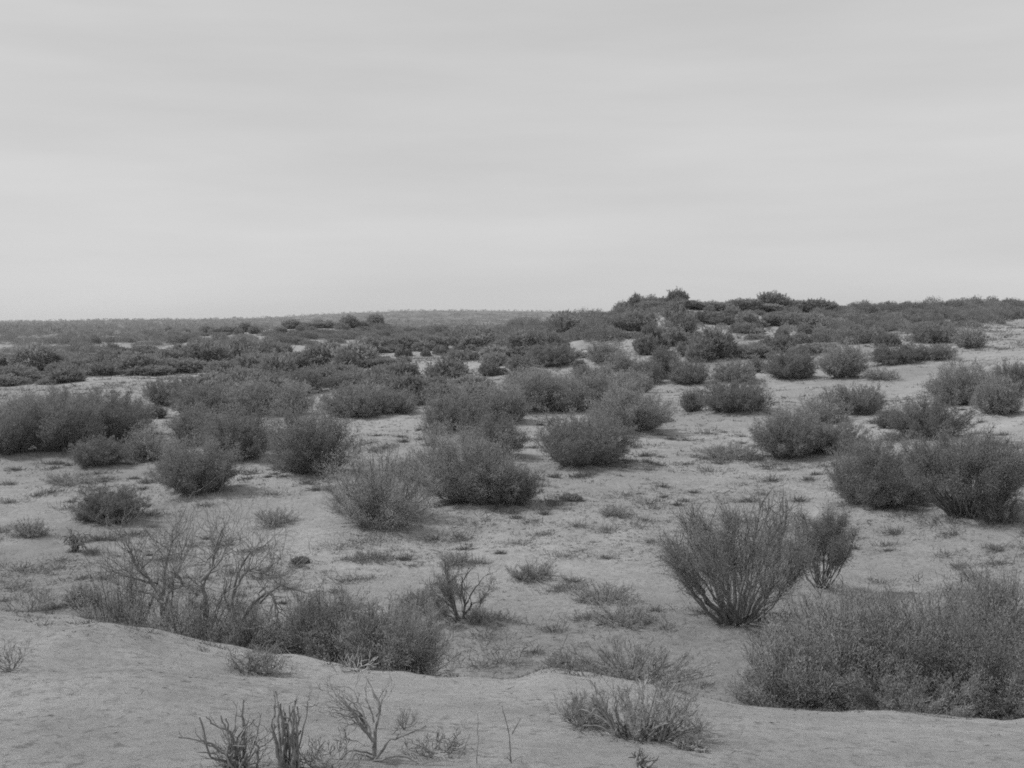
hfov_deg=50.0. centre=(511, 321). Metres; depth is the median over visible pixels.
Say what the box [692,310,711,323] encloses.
shrub
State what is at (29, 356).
shrub
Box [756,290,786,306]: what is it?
shrub
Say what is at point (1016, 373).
shrub
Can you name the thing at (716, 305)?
shrub
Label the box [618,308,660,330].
shrub
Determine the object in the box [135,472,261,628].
bare shrub
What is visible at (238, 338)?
shrub
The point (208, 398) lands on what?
shrub
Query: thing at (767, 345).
shrub
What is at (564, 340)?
shrub
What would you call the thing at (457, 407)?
shrub
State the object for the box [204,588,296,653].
shrub
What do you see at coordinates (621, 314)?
shrub
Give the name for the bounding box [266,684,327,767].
dead stub
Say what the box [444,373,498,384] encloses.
shrub
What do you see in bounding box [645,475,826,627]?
shrub
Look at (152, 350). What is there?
shrub
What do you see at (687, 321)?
shrub
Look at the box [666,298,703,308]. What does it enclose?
shrub
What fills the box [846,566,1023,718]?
shrub
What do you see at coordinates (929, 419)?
shrub
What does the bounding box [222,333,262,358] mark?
shrub
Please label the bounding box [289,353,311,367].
shrub
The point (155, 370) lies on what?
shrub
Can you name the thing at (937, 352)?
shrub
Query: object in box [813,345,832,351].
shrub
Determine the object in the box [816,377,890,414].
shrub
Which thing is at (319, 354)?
shrub
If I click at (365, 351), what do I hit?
shrub
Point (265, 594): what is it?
bare shrub
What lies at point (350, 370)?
shrub
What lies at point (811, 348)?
shrub
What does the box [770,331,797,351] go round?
shrub
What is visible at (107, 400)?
shrub
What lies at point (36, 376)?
shrub
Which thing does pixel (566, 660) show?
shrub
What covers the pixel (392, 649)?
shrub
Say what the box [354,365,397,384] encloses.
shrub
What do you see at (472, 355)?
shrub
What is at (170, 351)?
shrub
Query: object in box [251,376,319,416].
shrub
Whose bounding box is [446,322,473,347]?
shrub
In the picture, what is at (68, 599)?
shrub
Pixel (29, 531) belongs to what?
shrub
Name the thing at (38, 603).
shrub
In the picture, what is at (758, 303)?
shrub
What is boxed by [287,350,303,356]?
shrub
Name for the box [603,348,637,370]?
shrub
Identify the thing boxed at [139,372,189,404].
shrub
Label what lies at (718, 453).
shrub
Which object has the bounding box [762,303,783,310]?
shrub
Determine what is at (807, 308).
shrub
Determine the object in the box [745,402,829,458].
shrub
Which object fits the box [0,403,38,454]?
shrub
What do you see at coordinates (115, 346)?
shrub
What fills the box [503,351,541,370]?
shrub
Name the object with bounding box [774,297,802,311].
shrub
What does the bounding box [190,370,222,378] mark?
shrub
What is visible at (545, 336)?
shrub
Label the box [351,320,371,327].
shrub
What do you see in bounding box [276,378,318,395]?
shrub
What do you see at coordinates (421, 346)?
shrub
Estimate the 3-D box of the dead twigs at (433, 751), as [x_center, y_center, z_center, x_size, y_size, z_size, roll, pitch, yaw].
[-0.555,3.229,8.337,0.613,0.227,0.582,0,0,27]
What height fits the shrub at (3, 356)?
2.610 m
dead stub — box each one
[178,696,287,767]
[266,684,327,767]
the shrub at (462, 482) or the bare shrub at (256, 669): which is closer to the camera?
the bare shrub at (256, 669)
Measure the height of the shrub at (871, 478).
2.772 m
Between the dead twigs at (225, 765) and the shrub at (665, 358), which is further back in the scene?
the shrub at (665, 358)
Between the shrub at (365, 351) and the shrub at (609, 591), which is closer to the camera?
the shrub at (609, 591)
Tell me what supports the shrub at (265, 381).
on the ground at (92, 663)
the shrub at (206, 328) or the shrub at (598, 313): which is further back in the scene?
the shrub at (206, 328)
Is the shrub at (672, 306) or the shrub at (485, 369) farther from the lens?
the shrub at (672, 306)
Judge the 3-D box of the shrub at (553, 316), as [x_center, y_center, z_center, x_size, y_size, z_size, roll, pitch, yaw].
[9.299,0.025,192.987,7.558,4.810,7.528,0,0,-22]
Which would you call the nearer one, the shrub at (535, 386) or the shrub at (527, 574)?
the shrub at (527, 574)
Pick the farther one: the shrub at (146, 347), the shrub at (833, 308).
the shrub at (833, 308)
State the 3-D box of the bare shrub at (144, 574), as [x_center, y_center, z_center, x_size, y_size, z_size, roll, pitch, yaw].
[-5.446,3.578,16.803,2.321,2.314,2.378,0,0,0]
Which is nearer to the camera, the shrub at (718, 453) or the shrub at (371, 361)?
the shrub at (718, 453)
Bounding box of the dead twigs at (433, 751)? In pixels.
[400,725,474,761]
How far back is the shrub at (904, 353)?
92.26 m
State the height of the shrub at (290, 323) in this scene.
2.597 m
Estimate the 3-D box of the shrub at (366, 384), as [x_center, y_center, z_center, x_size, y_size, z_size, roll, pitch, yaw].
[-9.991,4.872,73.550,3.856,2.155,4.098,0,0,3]
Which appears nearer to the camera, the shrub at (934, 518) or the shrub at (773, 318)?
the shrub at (934, 518)
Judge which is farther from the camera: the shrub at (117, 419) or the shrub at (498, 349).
the shrub at (498, 349)
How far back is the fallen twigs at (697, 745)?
8.73 m
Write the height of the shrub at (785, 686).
1.572 m
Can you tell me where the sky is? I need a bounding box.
[0,0,1023,320]
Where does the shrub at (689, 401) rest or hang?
on the ground at (92, 663)
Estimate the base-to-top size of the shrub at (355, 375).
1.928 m
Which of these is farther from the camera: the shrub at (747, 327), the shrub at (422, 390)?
the shrub at (747, 327)
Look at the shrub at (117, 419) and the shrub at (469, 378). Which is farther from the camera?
the shrub at (469, 378)
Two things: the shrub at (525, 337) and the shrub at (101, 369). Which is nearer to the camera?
the shrub at (101, 369)
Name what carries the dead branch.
on the ground at (92, 663)
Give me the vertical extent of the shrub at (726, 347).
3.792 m
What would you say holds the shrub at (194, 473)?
on the ground at (92, 663)
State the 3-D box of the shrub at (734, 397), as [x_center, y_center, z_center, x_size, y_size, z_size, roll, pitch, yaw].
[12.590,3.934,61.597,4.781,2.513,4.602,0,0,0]
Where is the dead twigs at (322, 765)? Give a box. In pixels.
[274,728,366,767]
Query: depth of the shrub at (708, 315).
159.74 m
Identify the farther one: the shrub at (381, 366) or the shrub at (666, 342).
the shrub at (666, 342)
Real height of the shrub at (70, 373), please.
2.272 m
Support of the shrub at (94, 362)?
on the ground at (92, 663)
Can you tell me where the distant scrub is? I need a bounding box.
[0,294,1023,377]
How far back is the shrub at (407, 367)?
92.38 m
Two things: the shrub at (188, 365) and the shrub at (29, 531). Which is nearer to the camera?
the shrub at (29, 531)
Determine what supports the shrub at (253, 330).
on the ground at (92, 663)
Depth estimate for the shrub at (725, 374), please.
83.87 m
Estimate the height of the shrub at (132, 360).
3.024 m
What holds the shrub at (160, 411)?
on the ground at (92, 663)
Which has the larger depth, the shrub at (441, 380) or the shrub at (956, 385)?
the shrub at (441, 380)
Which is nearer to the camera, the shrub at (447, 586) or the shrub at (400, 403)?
the shrub at (447, 586)
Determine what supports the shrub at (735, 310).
on the ground at (92, 663)
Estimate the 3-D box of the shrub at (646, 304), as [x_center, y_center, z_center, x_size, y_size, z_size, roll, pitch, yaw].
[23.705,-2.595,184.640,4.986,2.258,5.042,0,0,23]
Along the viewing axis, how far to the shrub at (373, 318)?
228.43 m
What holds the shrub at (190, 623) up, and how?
on the ground at (92, 663)
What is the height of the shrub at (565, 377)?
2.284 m
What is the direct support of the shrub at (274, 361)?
on the ground at (92, 663)
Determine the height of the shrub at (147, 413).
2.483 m
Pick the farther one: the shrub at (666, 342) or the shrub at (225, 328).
the shrub at (225, 328)
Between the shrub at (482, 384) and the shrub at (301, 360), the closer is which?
the shrub at (482, 384)
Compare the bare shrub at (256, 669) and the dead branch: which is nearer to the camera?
the bare shrub at (256, 669)
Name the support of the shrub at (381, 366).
on the ground at (92, 663)
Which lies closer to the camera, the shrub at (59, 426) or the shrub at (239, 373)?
the shrub at (59, 426)
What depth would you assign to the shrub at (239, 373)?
89.09 m
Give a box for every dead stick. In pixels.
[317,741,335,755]
[457,734,469,757]
[476,713,478,763]
[501,706,521,765]
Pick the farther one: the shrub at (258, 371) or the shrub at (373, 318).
the shrub at (373, 318)
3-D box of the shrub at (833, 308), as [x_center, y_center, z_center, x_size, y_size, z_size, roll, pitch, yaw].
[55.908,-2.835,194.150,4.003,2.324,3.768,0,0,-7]
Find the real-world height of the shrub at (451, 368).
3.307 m
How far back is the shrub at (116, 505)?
35.65 m
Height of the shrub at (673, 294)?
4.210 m
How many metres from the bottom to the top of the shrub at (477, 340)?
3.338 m
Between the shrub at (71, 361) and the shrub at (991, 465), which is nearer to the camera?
the shrub at (991, 465)
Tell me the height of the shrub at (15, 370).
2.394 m
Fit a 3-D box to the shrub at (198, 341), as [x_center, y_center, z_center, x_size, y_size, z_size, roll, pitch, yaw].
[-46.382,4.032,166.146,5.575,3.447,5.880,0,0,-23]
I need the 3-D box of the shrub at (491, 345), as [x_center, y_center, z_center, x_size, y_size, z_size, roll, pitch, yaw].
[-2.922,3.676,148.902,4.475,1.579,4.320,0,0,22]
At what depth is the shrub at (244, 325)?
230.82 m
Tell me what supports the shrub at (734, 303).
on the ground at (92, 663)
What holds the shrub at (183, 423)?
on the ground at (92, 663)
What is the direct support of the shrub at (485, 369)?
on the ground at (92, 663)
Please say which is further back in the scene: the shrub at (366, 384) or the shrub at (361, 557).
the shrub at (366, 384)
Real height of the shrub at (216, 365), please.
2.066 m
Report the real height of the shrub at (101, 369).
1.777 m
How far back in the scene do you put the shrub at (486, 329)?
155.63 m
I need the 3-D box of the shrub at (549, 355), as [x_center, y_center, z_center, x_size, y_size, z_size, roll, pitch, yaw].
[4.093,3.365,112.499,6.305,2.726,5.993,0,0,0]
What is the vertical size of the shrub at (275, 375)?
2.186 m
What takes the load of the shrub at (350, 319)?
on the ground at (92, 663)
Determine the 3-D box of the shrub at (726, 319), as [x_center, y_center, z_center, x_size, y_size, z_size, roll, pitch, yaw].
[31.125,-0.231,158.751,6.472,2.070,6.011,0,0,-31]
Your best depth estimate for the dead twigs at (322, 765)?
7.63 m
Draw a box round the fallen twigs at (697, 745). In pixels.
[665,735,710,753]
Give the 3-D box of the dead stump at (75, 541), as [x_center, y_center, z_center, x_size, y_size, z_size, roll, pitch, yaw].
[-12.121,6.088,30.489,0.776,0.829,0.788,0,0,0]
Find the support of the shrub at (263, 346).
on the ground at (92, 663)
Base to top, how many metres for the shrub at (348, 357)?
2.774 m
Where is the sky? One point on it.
(186, 159)
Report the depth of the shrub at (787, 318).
153.34 m
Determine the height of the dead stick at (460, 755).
0.216 m
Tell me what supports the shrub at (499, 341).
on the ground at (92, 663)
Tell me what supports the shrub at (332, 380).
on the ground at (92, 663)
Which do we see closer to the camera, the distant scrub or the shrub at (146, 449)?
the shrub at (146, 449)
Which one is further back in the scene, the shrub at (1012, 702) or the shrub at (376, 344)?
the shrub at (376, 344)
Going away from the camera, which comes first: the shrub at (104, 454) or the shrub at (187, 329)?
the shrub at (104, 454)
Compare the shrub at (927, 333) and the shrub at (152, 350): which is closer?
the shrub at (927, 333)
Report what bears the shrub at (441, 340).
on the ground at (92, 663)
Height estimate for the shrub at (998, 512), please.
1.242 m
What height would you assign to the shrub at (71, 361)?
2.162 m
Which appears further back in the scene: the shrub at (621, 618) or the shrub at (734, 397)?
the shrub at (734, 397)
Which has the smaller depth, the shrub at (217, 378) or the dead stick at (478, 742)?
the dead stick at (478, 742)
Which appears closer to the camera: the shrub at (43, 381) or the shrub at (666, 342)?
the shrub at (43, 381)
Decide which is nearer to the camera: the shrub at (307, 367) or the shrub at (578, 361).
the shrub at (578, 361)
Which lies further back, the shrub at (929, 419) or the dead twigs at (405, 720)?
the shrub at (929, 419)
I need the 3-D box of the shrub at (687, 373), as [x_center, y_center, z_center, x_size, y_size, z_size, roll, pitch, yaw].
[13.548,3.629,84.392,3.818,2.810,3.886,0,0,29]
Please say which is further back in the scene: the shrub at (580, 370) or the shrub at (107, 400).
the shrub at (580, 370)
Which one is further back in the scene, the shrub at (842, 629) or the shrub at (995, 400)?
the shrub at (995, 400)
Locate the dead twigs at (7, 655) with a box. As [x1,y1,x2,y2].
[0,636,34,672]
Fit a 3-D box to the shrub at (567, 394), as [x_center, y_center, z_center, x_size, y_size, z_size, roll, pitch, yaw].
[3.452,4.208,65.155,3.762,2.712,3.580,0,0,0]
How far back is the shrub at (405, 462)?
42.29 m
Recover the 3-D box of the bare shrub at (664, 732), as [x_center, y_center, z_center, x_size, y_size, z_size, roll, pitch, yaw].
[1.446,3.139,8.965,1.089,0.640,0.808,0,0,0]
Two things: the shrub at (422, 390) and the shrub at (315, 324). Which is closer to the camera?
the shrub at (422, 390)
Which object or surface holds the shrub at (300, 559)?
on the ground at (92, 663)
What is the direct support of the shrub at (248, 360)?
on the ground at (92, 663)
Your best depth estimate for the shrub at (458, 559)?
27.99 m
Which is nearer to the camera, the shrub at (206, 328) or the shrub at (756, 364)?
the shrub at (756, 364)
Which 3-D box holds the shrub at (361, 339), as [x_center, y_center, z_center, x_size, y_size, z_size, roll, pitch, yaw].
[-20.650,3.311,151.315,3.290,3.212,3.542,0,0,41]
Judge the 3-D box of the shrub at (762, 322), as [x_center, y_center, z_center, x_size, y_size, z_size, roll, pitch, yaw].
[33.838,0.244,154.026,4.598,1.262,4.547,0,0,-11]
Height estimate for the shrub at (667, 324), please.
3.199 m
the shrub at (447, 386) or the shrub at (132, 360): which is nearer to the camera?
the shrub at (447, 386)
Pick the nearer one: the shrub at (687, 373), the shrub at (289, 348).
the shrub at (687, 373)
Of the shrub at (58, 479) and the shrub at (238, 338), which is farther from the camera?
the shrub at (238, 338)
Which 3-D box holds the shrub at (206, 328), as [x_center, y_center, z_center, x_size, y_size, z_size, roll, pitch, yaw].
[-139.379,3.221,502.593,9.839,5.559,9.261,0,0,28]
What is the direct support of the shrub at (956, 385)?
on the ground at (92, 663)
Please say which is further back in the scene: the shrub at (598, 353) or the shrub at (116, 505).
the shrub at (598, 353)
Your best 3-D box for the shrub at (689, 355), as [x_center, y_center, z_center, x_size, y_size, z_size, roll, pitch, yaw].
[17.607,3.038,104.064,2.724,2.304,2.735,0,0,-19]
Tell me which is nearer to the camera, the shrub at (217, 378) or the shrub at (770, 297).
the shrub at (217, 378)
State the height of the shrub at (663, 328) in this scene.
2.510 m
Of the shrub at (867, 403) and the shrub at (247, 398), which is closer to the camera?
the shrub at (867, 403)
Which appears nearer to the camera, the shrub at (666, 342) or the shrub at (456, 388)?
the shrub at (456, 388)
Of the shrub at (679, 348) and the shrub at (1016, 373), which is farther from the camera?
the shrub at (679, 348)
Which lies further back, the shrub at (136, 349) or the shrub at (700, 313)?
the shrub at (136, 349)
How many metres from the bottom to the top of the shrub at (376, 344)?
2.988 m
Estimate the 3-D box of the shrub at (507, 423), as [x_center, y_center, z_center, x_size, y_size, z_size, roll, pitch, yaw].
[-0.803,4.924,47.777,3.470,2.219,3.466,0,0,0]
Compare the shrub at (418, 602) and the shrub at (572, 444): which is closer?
the shrub at (418, 602)
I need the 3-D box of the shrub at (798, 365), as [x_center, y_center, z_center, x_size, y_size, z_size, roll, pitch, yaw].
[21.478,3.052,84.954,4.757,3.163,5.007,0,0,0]
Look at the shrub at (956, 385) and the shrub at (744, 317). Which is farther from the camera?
the shrub at (744, 317)
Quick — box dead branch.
[323,645,379,672]
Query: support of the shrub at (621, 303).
on the ground at (92, 663)
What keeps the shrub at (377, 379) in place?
on the ground at (92, 663)
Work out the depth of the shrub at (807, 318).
152.10 m
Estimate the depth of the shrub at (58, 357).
138.07 m
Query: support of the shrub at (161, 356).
on the ground at (92, 663)
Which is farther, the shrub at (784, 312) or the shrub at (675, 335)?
the shrub at (784, 312)
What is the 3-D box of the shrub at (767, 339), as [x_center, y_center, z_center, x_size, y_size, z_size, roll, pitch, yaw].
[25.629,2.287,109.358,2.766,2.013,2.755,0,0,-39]
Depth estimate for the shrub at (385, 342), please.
156.60 m
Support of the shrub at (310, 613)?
on the ground at (92, 663)
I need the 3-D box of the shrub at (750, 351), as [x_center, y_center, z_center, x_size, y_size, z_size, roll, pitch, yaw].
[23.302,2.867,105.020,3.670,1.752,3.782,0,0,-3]
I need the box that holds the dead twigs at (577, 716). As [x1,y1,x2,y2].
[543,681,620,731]
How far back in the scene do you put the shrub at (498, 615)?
21.98 m
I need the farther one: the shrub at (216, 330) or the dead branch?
the shrub at (216, 330)
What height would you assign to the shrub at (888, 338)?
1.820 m
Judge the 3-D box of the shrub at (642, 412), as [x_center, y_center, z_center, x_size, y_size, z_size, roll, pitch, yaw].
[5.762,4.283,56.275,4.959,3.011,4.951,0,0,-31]
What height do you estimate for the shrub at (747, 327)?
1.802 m
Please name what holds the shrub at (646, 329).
on the ground at (92, 663)
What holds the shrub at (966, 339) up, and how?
on the ground at (92, 663)
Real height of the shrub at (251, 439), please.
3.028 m
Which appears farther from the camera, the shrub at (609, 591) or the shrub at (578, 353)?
the shrub at (578, 353)
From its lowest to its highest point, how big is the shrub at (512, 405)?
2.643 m
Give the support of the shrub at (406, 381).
on the ground at (92, 663)
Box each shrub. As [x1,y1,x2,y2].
[0,351,10,365]
[0,363,41,382]
[0,373,31,385]
[0,378,110,451]
[0,383,75,422]
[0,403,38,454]
[0,583,63,613]
[6,342,59,370]
[10,516,51,539]
[22,372,44,380]
[33,348,70,363]
[34,378,64,384]
[38,468,115,487]
[41,385,130,410]
[47,363,88,382]
[59,382,155,443]
[60,355,94,365]
[61,562,183,630]
[61,581,103,608]
[63,430,132,468]
[68,482,153,525]
[74,479,226,627]
[77,354,95,366]
[80,361,104,365]
[91,346,125,363]
[95,362,118,374]
[98,342,122,351]
[100,348,132,364]
[113,351,162,374]
[115,417,177,461]
[117,395,156,427]
[119,566,273,643]
[120,364,177,375]
[123,347,149,354]
[124,344,160,349]
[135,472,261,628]
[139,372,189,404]
[141,430,249,495]
[142,348,160,354]
[148,352,176,360]
[148,404,168,417]
[153,346,184,358]
[158,357,208,372]
[163,378,232,415]
[163,401,230,444]
[171,343,186,353]
[174,372,238,395]
[177,340,235,361]
[179,327,191,332]
[189,337,221,345]
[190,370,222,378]
[191,396,282,461]
[196,323,213,332]
[200,358,236,374]
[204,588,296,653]
[210,328,221,333]
[212,500,335,653]
[213,371,276,414]
[213,640,302,678]
[218,364,260,384]
[220,325,236,332]
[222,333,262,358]
[224,334,248,343]
[233,351,269,367]
[237,321,250,331]
[237,373,297,396]
[242,337,292,355]
[247,368,272,382]
[248,325,258,333]
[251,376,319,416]
[253,505,298,529]
[254,569,378,662]
[255,347,297,374]
[256,390,367,475]
[258,367,290,379]
[273,340,296,351]
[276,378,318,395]
[277,319,300,328]
[279,366,326,392]
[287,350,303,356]
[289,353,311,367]
[290,556,310,563]
[296,365,314,371]
[296,584,464,676]
[301,340,341,365]
[306,358,365,380]
[309,321,327,327]
[313,423,447,533]
[316,665,434,763]
[317,379,396,418]
[322,367,356,389]
[328,340,381,362]
[333,349,361,366]
[335,378,385,400]
[336,367,365,375]
[337,370,365,387]
[339,313,359,327]
[342,547,395,564]
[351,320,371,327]
[354,335,373,346]
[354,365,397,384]
[357,371,392,389]
[359,357,386,368]
[363,335,380,347]
[365,312,384,326]
[365,362,399,376]
[365,383,422,413]
[373,357,399,364]
[376,346,394,352]
[379,337,394,347]
[383,371,431,398]
[385,355,423,376]
[387,343,412,350]
[390,331,419,350]
[390,580,457,616]
[393,452,425,482]
[398,413,536,505]
[411,340,439,351]
[415,379,457,403]
[415,380,443,404]
[419,380,492,430]
[419,406,450,434]
[419,542,503,623]
[421,334,452,348]
[422,353,474,378]
[428,374,451,384]
[437,382,499,402]
[438,549,475,567]
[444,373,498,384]
[445,349,467,360]
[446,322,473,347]
[451,330,493,350]
[453,379,500,392]
[456,409,532,455]
[458,607,517,627]
[462,324,496,341]
[465,351,479,360]
[476,344,499,349]
[476,359,501,376]
[476,461,546,506]
[478,344,514,354]
[478,350,510,365]
[478,379,532,421]
[486,338,507,346]
[496,367,508,374]
[500,364,552,385]
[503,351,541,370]
[504,359,562,414]
[504,556,558,585]
[506,326,540,355]
[513,346,533,353]
[521,341,552,354]
[521,342,580,365]
[529,403,641,467]
[533,328,563,348]
[540,649,599,671]
[542,369,576,387]
[542,372,599,413]
[544,309,576,326]
[548,312,580,331]
[558,492,582,501]
[558,625,722,689]
[559,654,651,737]
[560,338,571,349]
[565,350,588,358]
[567,577,644,605]
[568,362,617,379]
[572,358,586,368]
[575,366,648,405]
[577,312,605,323]
[581,335,622,363]
[584,376,681,431]
[584,597,657,630]
[585,673,716,743]
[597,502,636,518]
[602,317,630,330]
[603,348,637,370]
[607,367,658,392]
[612,311,627,319]
[613,300,628,311]
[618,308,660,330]
[619,661,747,746]
[626,293,643,306]
[628,354,666,383]
[631,333,671,351]
[632,331,659,354]
[638,300,662,310]
[639,326,674,336]
[640,316,664,352]
[643,344,683,378]
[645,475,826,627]
[656,320,689,333]
[660,301,686,319]
[660,326,691,345]
[662,352,712,384]
[664,286,689,301]
[665,306,699,338]
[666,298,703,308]
[675,338,692,355]
[677,385,705,411]
[680,324,738,358]
[684,344,711,361]
[685,335,718,359]
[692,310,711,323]
[692,371,778,412]
[694,437,769,462]
[695,300,729,309]
[700,311,721,323]
[705,313,735,324]
[708,356,758,382]
[716,616,862,711]
[718,304,741,315]
[723,301,743,308]
[728,298,760,310]
[734,311,759,325]
[737,322,766,333]
[738,343,772,358]
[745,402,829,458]
[746,355,764,371]
[748,340,783,352]
[751,298,764,310]
[751,567,967,711]
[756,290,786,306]
[757,320,769,326]
[758,341,818,378]
[759,336,772,345]
[760,311,781,325]
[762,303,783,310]
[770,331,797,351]
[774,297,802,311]
[775,309,796,315]
[776,311,803,327]
[784,494,869,588]
[790,316,823,326]
[793,385,856,423]
[794,343,818,354]
[800,301,816,310]
[800,311,824,327]
[801,297,838,309]
[803,415,875,454]
[809,336,872,377]
[811,342,840,347]
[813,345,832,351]
[816,316,844,327]
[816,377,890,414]
[820,424,946,509]
[825,645,996,717]
[827,300,837,309]
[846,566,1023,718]
[858,366,900,380]
[866,340,927,364]
[871,331,902,346]
[872,405,895,428]
[880,390,983,439]
[882,429,913,441]
[895,420,1023,518]
[903,318,962,342]
[914,511,966,528]
[916,342,957,360]
[916,350,996,404]
[940,546,1023,660]
[940,643,1023,719]
[948,323,989,347]
[967,369,1023,414]
[969,488,1023,525]
[987,357,1023,397]
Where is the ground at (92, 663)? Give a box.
[0,307,1023,767]
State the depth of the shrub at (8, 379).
108.37 m
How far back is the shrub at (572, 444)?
43.97 m
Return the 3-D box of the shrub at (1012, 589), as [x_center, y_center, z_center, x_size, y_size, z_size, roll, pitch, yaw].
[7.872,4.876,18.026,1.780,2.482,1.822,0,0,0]
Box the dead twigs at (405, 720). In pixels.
[394,705,416,729]
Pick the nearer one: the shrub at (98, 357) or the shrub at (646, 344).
the shrub at (646, 344)
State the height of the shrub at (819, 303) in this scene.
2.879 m
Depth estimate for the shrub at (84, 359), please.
131.95 m
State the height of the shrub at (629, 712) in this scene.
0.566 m
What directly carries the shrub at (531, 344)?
on the ground at (92, 663)
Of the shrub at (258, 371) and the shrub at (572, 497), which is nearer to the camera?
the shrub at (572, 497)
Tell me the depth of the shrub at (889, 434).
47.10 m
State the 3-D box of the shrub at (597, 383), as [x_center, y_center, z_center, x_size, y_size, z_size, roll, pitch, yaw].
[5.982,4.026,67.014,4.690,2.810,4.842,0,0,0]
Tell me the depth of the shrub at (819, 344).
109.17 m
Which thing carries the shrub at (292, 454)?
on the ground at (92, 663)
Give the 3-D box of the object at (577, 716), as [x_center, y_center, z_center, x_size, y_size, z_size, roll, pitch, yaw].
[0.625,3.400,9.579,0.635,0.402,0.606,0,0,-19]
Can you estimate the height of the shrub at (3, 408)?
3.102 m
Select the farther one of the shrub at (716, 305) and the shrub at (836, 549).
the shrub at (716, 305)
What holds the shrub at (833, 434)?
on the ground at (92, 663)
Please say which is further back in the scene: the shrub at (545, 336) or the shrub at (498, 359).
the shrub at (545, 336)
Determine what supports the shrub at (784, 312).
on the ground at (92, 663)
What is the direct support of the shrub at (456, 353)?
on the ground at (92, 663)
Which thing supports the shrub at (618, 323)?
on the ground at (92, 663)
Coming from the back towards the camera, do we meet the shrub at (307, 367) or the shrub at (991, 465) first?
the shrub at (307, 367)
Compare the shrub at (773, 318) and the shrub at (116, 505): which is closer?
the shrub at (116, 505)
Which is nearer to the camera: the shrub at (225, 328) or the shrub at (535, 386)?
the shrub at (535, 386)
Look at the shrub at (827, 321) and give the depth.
150.67 m
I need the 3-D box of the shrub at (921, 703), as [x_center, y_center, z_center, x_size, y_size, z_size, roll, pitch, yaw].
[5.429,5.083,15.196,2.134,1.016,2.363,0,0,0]
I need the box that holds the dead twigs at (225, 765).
[200,724,272,767]
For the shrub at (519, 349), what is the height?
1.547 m
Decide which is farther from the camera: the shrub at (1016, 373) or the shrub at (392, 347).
the shrub at (392, 347)
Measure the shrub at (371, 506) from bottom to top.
3.496 m
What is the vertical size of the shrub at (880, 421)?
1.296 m
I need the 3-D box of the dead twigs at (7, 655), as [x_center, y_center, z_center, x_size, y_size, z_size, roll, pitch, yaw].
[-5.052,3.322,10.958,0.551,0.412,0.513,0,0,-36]
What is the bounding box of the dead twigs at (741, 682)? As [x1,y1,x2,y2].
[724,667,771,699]
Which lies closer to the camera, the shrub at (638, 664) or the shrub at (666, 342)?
the shrub at (638, 664)
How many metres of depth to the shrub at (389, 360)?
123.17 m
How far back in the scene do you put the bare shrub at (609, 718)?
9.06 m
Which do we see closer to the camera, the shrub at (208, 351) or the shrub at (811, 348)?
the shrub at (811, 348)
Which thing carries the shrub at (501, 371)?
on the ground at (92, 663)
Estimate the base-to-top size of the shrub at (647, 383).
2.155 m
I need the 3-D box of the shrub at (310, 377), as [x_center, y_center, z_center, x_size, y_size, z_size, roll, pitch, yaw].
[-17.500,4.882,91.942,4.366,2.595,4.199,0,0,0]
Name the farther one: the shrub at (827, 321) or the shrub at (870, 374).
the shrub at (827, 321)
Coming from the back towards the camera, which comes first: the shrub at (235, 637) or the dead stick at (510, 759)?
the shrub at (235, 637)
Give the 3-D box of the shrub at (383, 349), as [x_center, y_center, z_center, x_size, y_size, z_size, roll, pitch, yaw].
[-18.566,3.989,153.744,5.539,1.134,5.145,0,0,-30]
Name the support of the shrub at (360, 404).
on the ground at (92, 663)
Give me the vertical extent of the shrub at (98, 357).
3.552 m
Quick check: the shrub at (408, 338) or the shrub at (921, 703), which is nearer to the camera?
the shrub at (921, 703)
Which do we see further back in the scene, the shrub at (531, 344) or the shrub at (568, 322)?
the shrub at (568, 322)
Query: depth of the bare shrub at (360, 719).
7.94 m
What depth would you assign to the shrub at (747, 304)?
182.20 m
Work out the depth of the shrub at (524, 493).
35.29 m
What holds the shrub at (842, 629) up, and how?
on the ground at (92, 663)
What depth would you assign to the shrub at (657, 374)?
84.89 m
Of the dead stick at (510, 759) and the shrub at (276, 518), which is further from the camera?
the shrub at (276, 518)
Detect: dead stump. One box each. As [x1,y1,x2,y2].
[60,526,90,552]
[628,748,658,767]
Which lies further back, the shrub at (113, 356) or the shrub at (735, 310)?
the shrub at (735, 310)
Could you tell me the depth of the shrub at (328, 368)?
100.86 m
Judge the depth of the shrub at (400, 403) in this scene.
67.31 m
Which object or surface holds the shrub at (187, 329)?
on the ground at (92, 663)
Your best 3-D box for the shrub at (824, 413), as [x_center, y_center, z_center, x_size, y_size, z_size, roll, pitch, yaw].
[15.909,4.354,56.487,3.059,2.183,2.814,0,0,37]
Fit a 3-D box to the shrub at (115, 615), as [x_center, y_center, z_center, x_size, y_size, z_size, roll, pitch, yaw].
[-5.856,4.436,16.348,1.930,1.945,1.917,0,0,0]
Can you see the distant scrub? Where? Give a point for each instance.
(880, 320)
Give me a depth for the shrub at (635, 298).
192.25 m
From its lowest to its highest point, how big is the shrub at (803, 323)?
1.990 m
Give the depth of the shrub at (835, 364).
81.16 m

